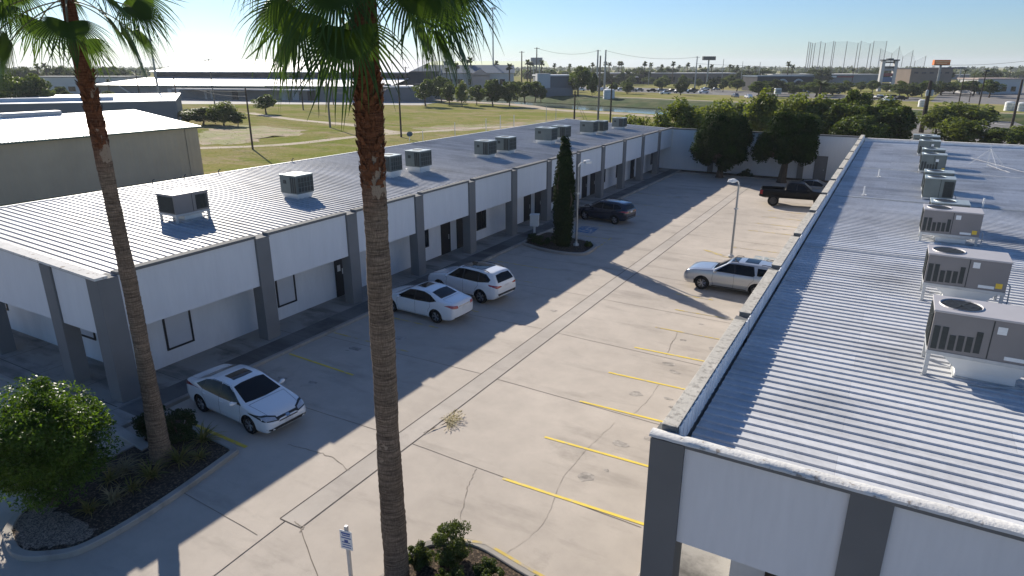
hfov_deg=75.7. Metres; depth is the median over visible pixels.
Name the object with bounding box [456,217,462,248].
door
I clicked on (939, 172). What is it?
packaged rooftop unit
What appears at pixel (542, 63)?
skyline palm
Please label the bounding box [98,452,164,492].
dry stalks
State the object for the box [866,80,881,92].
round tree
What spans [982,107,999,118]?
bushy tree
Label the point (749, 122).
willowy tree
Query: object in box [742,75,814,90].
restaurant building
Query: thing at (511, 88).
bushy tree
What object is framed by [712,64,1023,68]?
overhead cable
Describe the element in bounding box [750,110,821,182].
juniper tree
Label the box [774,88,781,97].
sign
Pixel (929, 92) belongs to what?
utility pole
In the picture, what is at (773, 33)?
sky
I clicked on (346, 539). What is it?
parking sign
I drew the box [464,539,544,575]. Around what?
kerb marking
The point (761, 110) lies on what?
willowy tree
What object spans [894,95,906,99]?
parked car
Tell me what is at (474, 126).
bare soil
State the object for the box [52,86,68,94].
bushy tree
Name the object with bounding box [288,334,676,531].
lot cracks
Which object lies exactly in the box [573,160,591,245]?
lamp post
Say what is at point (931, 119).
willowy tree
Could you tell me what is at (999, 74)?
dark tree
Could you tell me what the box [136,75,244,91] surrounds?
overhead cable
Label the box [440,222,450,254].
door
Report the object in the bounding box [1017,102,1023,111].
storage tank
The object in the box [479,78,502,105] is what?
bushy tree
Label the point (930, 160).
packaged rooftop unit
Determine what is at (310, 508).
drain channel
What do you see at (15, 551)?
kerb
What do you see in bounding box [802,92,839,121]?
willowy tree
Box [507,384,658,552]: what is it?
lot cracks
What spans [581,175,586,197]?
door
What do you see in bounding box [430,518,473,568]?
olive shrub
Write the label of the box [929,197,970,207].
packaged rooftop unit
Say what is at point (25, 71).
dark tree
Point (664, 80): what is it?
bushy tree
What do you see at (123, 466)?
strap leaf plant
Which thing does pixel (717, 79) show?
dark tree
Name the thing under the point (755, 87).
round tree
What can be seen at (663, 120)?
willowy tree
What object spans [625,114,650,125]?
willowy tree
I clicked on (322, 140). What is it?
dirt path
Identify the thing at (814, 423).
retail building
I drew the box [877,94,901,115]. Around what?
willowy tree
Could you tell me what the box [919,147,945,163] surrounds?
packaged rooftop unit
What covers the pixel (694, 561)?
walkway
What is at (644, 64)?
skyline palm
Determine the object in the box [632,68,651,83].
dark tree
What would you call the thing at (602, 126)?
condenser unit
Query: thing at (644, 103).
canal bank
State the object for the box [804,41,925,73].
driving range netting
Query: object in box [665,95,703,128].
willowy tree
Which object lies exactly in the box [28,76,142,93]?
flat building
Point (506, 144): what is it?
condenser unit
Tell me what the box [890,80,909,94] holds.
bushy tree
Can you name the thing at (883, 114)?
bushy tree
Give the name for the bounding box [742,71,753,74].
dark tree
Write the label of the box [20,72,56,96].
bushy tree
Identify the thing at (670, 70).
dark tree
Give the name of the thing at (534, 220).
utility box
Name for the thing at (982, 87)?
utility pole
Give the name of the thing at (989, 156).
roof antenna
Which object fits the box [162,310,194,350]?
window
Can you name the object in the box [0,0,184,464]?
fan palm
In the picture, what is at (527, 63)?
skyline palm
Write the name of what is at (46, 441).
tree
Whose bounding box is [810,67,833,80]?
dark tree
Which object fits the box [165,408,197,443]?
dark shrub
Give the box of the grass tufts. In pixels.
[198,120,540,168]
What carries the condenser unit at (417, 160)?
on the office building at (257, 249)
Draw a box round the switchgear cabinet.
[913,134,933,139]
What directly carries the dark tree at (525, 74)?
on the ground
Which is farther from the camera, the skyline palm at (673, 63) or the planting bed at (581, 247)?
the skyline palm at (673, 63)
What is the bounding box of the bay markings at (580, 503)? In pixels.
[503,347,703,524]
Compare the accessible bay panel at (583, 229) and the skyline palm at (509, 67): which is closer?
the accessible bay panel at (583, 229)
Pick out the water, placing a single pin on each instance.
(607, 108)
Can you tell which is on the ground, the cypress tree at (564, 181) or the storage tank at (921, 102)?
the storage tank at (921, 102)
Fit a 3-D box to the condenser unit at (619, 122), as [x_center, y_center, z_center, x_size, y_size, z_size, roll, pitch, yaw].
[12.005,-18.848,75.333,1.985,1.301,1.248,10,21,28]
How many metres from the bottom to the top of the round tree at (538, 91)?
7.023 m
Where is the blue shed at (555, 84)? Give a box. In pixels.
[532,73,572,96]
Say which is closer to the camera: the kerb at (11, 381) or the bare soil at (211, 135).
the kerb at (11, 381)
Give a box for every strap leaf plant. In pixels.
[71,496,109,516]
[91,463,126,493]
[99,484,130,512]
[102,454,142,479]
[113,476,147,496]
[127,456,170,485]
[155,441,200,467]
[185,420,226,448]
[187,445,211,464]
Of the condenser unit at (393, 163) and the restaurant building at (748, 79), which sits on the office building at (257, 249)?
the condenser unit at (393, 163)
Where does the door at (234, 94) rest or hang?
in the long warehouse at (228, 75)
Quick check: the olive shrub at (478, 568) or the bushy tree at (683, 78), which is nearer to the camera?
the olive shrub at (478, 568)
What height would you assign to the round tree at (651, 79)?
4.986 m
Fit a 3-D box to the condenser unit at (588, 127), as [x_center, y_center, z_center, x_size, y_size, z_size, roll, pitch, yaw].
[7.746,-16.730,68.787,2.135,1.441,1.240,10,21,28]
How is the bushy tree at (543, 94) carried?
on the ground
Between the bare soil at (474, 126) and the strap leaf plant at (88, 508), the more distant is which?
the bare soil at (474, 126)
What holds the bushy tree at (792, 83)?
on the car park at (743, 93)
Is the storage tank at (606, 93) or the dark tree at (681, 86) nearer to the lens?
the storage tank at (606, 93)
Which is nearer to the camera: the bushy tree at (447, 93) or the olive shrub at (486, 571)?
the olive shrub at (486, 571)
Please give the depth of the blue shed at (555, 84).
249.08 m
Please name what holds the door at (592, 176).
in the office building at (257, 249)
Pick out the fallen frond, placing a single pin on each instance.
(449, 420)
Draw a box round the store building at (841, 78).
[761,74,878,84]
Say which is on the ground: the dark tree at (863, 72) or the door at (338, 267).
the dark tree at (863, 72)
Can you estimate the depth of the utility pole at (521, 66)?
284.17 m
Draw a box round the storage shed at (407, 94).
[382,84,434,101]
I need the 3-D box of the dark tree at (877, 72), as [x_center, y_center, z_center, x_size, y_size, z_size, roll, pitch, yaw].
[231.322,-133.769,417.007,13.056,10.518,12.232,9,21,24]
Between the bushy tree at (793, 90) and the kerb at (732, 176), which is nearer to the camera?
the kerb at (732, 176)
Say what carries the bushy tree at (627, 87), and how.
on the car park at (743, 93)
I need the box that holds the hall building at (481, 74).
[416,65,514,88]
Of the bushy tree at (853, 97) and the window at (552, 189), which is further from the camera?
the bushy tree at (853, 97)
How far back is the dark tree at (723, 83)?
308.46 m
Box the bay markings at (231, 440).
[193,353,353,447]
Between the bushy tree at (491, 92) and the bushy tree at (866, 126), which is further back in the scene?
the bushy tree at (491, 92)
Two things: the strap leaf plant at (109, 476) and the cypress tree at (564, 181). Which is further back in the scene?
the cypress tree at (564, 181)
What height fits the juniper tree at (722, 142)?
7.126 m
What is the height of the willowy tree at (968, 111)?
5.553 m
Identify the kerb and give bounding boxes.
[0,374,117,427]
[1,411,238,561]
[109,425,147,450]
[119,169,681,427]
[380,537,538,575]
[521,231,596,255]
[677,171,796,180]
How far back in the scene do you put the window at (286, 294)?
31.16 m
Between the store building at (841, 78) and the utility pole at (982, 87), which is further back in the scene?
the store building at (841, 78)
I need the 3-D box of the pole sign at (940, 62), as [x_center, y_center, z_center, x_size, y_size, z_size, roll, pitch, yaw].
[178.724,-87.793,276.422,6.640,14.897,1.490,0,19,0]
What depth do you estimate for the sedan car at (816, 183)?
61.14 m
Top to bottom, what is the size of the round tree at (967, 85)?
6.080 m
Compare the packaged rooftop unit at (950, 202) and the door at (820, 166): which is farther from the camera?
the door at (820, 166)
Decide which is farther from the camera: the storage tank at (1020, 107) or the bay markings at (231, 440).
the storage tank at (1020, 107)
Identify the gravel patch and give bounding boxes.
[13,504,98,549]
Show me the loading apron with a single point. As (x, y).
(197, 101)
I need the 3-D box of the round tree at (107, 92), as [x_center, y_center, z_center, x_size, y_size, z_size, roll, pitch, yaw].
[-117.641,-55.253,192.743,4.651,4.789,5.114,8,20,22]
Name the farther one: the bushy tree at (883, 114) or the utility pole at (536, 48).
the utility pole at (536, 48)
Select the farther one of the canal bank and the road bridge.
the road bridge
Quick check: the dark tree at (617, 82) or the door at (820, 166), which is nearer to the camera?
the door at (820, 166)
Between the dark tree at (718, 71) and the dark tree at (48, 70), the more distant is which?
the dark tree at (718, 71)
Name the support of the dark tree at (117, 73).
on the ground
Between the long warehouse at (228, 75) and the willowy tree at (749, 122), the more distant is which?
the long warehouse at (228, 75)
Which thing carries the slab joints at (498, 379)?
on the parking lot
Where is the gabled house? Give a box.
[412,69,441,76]
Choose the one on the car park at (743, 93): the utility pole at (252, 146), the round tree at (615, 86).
the round tree at (615, 86)
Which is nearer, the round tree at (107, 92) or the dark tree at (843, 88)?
the round tree at (107, 92)
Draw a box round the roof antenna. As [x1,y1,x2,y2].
[969,145,1003,168]
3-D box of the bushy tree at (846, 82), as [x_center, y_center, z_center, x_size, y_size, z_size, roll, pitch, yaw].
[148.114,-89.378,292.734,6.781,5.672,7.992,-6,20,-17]
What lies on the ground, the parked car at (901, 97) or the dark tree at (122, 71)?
the dark tree at (122, 71)
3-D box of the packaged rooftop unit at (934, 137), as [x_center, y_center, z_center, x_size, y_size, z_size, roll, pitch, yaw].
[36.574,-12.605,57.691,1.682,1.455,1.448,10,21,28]
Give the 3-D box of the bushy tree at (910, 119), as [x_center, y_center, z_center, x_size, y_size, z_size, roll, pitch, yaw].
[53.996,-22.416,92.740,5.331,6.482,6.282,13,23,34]
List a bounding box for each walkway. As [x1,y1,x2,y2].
[0,168,680,424]
[679,543,730,575]
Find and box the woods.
[12,65,1023,78]
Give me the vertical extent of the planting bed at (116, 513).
0.001 m
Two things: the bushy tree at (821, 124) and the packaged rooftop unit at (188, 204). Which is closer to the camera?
the packaged rooftop unit at (188, 204)
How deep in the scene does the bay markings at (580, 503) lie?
20.52 m
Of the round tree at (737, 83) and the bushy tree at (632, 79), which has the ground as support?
the bushy tree at (632, 79)
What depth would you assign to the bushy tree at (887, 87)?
304.81 m
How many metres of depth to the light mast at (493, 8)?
318.70 m
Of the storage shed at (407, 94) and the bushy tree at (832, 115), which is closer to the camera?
the bushy tree at (832, 115)
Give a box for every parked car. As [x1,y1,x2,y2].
[659,91,670,93]
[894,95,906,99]
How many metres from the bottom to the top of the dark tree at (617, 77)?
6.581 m
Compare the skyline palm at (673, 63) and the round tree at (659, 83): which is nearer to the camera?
the round tree at (659, 83)
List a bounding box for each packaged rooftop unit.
[155,187,210,223]
[917,139,941,155]
[917,204,984,246]
[918,135,940,144]
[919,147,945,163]
[919,152,947,173]
[919,244,1013,303]
[919,294,1023,389]
[920,169,954,190]
[921,175,956,198]
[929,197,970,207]
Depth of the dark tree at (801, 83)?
308.85 m
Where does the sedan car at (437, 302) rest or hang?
on the parking lot
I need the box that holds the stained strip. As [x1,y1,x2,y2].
[118,169,677,415]
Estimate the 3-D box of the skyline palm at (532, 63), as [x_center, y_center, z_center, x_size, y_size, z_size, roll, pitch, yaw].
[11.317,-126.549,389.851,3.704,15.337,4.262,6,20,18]
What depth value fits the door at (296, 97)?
231.15 m
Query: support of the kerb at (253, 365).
on the parking lot
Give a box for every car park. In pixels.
[580,86,921,100]
[931,86,1023,103]
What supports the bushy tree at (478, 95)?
on the ground
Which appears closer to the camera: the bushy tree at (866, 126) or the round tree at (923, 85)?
the bushy tree at (866, 126)
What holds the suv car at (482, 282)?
on the parking lot
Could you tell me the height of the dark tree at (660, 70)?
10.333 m
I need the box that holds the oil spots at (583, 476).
[278,229,786,481]
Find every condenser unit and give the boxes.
[279,171,313,199]
[384,153,402,177]
[404,148,431,172]
[474,139,496,157]
[495,136,516,153]
[535,126,557,144]
[551,125,570,140]
[579,120,597,134]
[595,120,608,133]
[612,117,626,128]
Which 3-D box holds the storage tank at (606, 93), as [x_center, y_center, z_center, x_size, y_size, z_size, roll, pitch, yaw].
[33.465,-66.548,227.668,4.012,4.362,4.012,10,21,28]
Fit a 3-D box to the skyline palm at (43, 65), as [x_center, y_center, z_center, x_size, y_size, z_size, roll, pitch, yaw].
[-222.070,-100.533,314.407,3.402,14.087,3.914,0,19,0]
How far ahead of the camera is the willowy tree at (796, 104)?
93.35 m
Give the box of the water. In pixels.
[435,98,706,113]
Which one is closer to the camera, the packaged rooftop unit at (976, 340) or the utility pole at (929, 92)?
the packaged rooftop unit at (976, 340)
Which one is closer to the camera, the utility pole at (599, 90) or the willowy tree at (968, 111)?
the willowy tree at (968, 111)
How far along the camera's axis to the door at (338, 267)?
34.13 m
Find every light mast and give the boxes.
[147,23,159,92]
[491,7,494,64]
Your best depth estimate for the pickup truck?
56.31 m
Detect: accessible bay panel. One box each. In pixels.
[574,226,598,233]
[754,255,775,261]
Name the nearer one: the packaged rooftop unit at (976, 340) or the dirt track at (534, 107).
the packaged rooftop unit at (976, 340)
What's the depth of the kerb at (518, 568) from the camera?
16.08 m
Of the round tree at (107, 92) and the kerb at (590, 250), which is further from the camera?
the round tree at (107, 92)
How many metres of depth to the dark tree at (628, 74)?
418.56 m
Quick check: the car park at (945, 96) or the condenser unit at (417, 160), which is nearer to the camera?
the condenser unit at (417, 160)
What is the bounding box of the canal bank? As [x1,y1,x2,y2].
[453,91,1023,124]
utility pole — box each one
[204,59,214,104]
[245,88,253,148]
[299,66,303,109]
[325,70,330,127]
[392,76,404,136]
[521,51,521,81]
[534,47,539,72]
[573,91,575,118]
[596,50,598,90]
[597,56,600,119]
[603,50,606,89]
[609,79,612,122]
[694,56,697,87]
[919,81,933,132]
[958,69,968,103]
[978,70,989,109]
[1010,79,1023,127]
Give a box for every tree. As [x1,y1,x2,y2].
[0,74,34,97]
[0,374,124,514]
[4,65,11,73]
[8,66,23,77]
[18,67,45,81]
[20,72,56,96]
[39,65,51,75]
[49,66,74,75]
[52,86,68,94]
[59,91,71,94]
[95,66,118,75]
[99,69,113,75]
[102,91,114,93]
[107,66,130,75]
[112,70,123,75]
[177,107,217,124]
[178,109,193,122]
[203,101,237,125]
[227,111,247,125]
[250,94,277,113]
[411,79,438,106]
[432,76,453,101]
[440,82,455,104]
[455,80,468,106]
[467,85,484,104]
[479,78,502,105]
[499,81,520,105]
[508,81,523,101]
[516,81,536,103]
[522,70,535,80]
[531,81,543,102]
[536,86,547,101]
[552,136,575,246]
[568,66,591,95]
[586,72,598,92]
[601,71,612,84]
[607,82,619,89]
[613,74,626,81]
[613,79,625,83]
[618,70,634,79]
[622,79,632,93]
[622,83,633,93]
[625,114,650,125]
[627,76,636,83]
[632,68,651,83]
[641,77,655,83]
[649,107,676,127]
[653,77,671,87]
[654,79,665,87]
[655,68,667,72]
[663,68,676,72]
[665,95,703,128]
[673,80,689,94]
[678,75,687,81]
[688,111,754,177]
[692,68,710,72]
[694,79,703,87]
[694,98,748,121]
[706,79,717,90]
[708,77,720,81]
[709,69,727,72]
[718,78,728,88]
[724,75,735,87]
[724,113,753,130]
[727,69,747,73]
[728,79,745,90]
[730,72,744,79]
[730,100,753,113]
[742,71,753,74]
[742,86,780,131]
[749,81,770,94]
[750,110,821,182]
[753,67,776,74]
[759,79,790,95]
[768,92,824,116]
[779,70,797,73]
[786,82,797,92]
[787,85,801,93]
[796,81,806,85]
[799,82,837,96]
[799,113,825,133]
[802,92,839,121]
[805,66,815,73]
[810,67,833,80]
[815,103,876,135]
[826,82,853,95]
[827,115,890,140]
[833,89,874,109]
[837,80,853,92]
[839,104,916,138]
[853,81,867,90]
[855,70,872,73]
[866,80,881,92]
[869,68,887,76]
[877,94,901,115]
[877,105,919,139]
[879,84,891,91]
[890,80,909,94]
[895,82,923,98]
[915,80,937,96]
[917,101,1003,126]
[918,106,959,133]
[931,116,989,142]
[933,81,958,94]
[946,82,964,93]
[956,80,981,95]
[976,68,1004,77]
[978,68,997,77]
[978,127,1023,144]
[979,79,1006,97]
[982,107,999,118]
[1006,124,1023,144]
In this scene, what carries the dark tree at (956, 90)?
on the car park at (945, 96)
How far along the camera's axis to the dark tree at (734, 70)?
478.98 m
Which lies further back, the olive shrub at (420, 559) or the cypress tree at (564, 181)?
the cypress tree at (564, 181)
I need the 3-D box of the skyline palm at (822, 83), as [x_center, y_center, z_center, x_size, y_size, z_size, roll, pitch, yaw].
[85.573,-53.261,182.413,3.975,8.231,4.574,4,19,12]
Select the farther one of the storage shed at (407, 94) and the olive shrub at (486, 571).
the storage shed at (407, 94)
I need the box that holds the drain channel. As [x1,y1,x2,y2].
[281,185,751,526]
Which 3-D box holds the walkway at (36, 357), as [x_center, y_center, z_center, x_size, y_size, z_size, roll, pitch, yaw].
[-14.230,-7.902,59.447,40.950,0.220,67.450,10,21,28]
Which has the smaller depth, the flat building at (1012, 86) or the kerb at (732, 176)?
the kerb at (732, 176)
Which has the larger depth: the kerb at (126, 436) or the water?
the water
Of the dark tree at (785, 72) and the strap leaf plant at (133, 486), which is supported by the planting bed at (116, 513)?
the strap leaf plant at (133, 486)
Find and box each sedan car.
[186,364,305,433]
[392,281,472,322]
[797,178,826,189]
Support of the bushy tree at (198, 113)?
on the ground
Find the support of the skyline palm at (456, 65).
on the ground
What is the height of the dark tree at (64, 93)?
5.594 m
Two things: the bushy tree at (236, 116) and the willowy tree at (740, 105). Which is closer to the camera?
the willowy tree at (740, 105)
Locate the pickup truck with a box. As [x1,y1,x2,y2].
[759,181,822,205]
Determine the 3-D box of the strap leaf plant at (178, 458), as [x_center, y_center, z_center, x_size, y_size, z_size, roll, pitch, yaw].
[-10.116,4.966,19.906,1.340,0.697,1.320,10,21,28]
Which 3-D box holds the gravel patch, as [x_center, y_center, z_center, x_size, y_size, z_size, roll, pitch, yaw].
[-12.093,6.252,17.071,2.611,0.001,1.413,10,21,28]
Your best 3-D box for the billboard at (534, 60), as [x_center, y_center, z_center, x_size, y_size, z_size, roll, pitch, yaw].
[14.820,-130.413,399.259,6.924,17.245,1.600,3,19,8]
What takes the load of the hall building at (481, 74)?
on the ground
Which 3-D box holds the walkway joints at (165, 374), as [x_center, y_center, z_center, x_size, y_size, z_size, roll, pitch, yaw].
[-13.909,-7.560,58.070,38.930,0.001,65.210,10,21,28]
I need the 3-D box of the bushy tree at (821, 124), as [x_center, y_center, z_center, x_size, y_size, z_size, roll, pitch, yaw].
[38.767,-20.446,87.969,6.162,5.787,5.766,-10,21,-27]
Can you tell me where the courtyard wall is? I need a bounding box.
[659,128,859,180]
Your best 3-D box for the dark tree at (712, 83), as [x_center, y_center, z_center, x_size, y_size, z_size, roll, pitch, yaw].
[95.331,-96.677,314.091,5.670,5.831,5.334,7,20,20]
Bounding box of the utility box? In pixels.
[529,213,539,232]
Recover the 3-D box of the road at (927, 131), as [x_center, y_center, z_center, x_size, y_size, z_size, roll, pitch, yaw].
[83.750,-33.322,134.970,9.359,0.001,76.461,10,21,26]
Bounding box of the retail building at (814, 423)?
[640,135,1023,575]
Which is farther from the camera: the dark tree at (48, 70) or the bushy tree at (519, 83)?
the dark tree at (48, 70)
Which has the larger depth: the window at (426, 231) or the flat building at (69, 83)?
the flat building at (69, 83)
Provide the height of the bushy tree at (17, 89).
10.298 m
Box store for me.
[595,72,735,83]
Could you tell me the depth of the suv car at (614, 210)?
50.57 m
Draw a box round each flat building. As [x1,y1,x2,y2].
[0,93,182,120]
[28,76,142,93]
[955,78,1023,93]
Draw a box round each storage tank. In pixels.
[603,89,614,98]
[918,99,924,106]
[1003,101,1015,110]
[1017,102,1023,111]
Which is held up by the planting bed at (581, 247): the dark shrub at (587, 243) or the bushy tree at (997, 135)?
the dark shrub at (587, 243)
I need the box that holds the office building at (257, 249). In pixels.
[0,119,673,402]
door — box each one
[232,90,238,99]
[280,91,287,99]
[292,91,298,99]
[307,91,315,100]
[334,258,344,296]
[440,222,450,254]
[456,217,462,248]
[524,194,530,221]
[535,191,540,214]
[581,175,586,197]
[590,172,595,194]
[630,159,634,178]
[812,156,827,179]
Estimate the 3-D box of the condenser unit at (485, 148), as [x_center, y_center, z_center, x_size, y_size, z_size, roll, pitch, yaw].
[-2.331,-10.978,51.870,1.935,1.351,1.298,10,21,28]
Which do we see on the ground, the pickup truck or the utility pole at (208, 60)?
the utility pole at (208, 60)
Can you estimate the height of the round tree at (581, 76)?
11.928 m
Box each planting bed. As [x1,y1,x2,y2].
[12,420,229,550]
[409,545,523,575]
[526,232,592,252]
[680,170,828,182]
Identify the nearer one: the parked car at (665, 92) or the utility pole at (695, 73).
the parked car at (665, 92)
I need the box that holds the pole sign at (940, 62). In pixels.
[932,60,950,94]
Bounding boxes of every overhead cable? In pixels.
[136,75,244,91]
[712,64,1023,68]
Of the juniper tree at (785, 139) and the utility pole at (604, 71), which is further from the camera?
the utility pole at (604, 71)
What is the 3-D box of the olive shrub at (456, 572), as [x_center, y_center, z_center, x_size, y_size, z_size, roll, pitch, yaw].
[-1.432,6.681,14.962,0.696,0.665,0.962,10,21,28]
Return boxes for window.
[80,328,95,340]
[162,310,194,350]
[275,275,296,307]
[425,229,428,247]
[476,210,485,230]
[551,187,554,202]
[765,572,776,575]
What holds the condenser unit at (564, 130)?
on the office building at (257, 249)
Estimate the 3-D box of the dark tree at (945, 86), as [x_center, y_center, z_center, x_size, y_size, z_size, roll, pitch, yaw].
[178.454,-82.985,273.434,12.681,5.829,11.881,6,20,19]
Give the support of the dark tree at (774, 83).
on the car park at (743, 93)
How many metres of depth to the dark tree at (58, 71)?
323.43 m
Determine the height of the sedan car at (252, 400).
1.454 m
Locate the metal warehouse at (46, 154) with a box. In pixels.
[0,109,203,204]
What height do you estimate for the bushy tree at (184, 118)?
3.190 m
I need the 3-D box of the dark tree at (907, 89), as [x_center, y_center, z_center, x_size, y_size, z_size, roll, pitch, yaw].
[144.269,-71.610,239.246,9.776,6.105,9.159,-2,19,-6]
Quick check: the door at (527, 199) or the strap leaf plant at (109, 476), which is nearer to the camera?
the strap leaf plant at (109, 476)
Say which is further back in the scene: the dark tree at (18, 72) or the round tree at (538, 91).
the dark tree at (18, 72)
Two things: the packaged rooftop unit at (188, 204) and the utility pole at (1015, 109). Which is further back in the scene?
the utility pole at (1015, 109)
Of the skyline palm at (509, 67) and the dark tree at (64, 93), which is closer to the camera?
the dark tree at (64, 93)
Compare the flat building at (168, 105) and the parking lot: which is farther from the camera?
the flat building at (168, 105)
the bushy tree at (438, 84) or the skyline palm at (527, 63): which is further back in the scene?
the skyline palm at (527, 63)
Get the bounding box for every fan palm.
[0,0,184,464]
[231,0,503,575]
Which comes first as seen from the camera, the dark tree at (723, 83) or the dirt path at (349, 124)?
the dirt path at (349, 124)
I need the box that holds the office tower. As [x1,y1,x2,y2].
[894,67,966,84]
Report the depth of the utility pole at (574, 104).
134.84 m
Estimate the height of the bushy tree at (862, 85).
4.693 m
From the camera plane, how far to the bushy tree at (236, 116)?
131.44 m
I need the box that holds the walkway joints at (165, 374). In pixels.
[0,173,671,410]
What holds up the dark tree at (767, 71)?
on the ground
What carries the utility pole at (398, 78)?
on the ground
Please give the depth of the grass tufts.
114.73 m
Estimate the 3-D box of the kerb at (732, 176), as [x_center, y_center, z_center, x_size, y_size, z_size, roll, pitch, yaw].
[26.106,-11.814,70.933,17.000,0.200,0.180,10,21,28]
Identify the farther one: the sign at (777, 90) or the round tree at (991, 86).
the round tree at (991, 86)
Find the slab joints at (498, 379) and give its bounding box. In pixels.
[184,181,795,575]
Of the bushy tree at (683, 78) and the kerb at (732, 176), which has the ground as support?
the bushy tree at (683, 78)
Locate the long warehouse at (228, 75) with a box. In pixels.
[96,60,438,100]
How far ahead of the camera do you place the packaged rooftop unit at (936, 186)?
36.80 m
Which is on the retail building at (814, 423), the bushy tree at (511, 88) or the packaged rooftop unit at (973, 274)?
the packaged rooftop unit at (973, 274)
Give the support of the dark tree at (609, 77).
on the ground
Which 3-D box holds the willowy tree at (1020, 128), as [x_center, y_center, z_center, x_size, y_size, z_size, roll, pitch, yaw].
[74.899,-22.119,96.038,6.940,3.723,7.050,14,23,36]
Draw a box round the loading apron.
[181,99,438,104]
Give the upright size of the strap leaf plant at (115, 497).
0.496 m
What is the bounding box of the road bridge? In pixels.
[951,74,1023,79]
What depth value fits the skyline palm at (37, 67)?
313.06 m
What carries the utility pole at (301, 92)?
on the ground
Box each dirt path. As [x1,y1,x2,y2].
[200,126,516,148]
[247,112,406,133]
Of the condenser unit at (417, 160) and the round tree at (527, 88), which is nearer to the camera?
the condenser unit at (417, 160)
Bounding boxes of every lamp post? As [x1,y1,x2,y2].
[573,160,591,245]
[727,178,739,257]
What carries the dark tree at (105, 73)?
on the ground
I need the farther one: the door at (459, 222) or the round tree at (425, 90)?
the round tree at (425, 90)
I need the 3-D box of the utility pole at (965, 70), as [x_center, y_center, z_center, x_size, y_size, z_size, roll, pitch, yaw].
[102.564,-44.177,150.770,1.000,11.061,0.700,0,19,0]
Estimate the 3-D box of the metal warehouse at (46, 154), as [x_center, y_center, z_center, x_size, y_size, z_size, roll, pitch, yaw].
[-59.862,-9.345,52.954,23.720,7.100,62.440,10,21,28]
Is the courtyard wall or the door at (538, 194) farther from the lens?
the courtyard wall
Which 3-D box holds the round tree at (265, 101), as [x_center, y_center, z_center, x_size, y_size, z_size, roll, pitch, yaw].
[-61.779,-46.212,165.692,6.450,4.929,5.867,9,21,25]
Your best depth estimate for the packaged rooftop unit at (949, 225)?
27.80 m
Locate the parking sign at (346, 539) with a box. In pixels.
[339,525,352,575]
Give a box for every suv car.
[428,260,515,303]
[578,198,635,223]
[684,256,773,294]
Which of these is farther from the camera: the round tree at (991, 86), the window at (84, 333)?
the round tree at (991, 86)
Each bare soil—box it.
[198,125,305,144]
[412,116,582,131]
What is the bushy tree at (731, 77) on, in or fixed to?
on the ground
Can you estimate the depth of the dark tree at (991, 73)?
426.34 m
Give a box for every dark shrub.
[131,405,176,438]
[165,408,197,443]
[527,233,538,242]
[535,235,549,244]
[584,241,591,246]
[737,169,752,176]
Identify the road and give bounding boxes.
[908,117,945,140]
[958,93,1023,144]
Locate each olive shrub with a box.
[407,539,434,570]
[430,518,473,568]
[435,564,465,575]
[472,556,497,575]
[479,567,504,575]
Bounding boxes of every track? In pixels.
[434,100,658,116]
[572,95,1023,113]
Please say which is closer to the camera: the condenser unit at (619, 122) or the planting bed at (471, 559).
the planting bed at (471, 559)
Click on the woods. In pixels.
(802, 70)
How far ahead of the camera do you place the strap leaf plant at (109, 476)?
19.03 m
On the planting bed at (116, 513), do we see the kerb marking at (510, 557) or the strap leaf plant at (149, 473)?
the strap leaf plant at (149, 473)
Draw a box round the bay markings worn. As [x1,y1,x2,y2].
[334,193,801,351]
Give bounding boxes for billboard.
[531,58,541,73]
[702,56,715,85]
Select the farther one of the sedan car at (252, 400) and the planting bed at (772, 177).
the planting bed at (772, 177)
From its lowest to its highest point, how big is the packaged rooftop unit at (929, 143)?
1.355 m
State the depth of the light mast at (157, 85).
180.51 m
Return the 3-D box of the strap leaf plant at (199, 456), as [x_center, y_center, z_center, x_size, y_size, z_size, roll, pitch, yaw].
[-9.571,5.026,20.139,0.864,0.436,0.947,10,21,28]
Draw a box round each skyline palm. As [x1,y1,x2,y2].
[34,63,40,75]
[41,63,47,75]
[455,62,459,84]
[505,63,512,80]
[525,59,529,80]
[530,61,533,82]
[538,60,544,72]
[642,61,647,83]
[671,61,675,83]
[815,80,829,98]
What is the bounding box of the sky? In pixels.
[0,0,1023,67]
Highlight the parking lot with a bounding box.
[0,173,812,575]
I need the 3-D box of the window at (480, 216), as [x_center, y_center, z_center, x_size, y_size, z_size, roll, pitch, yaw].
[-2.132,-4.731,45.367,0.095,1.400,1.200,10,21,28]
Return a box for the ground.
[0,67,1023,205]
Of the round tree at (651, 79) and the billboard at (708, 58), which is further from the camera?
the round tree at (651, 79)
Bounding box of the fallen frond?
[424,409,465,432]
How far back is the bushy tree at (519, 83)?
223.63 m
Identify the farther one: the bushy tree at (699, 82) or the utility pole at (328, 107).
the bushy tree at (699, 82)
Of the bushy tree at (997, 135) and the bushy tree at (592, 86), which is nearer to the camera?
the bushy tree at (997, 135)
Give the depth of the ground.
149.70 m

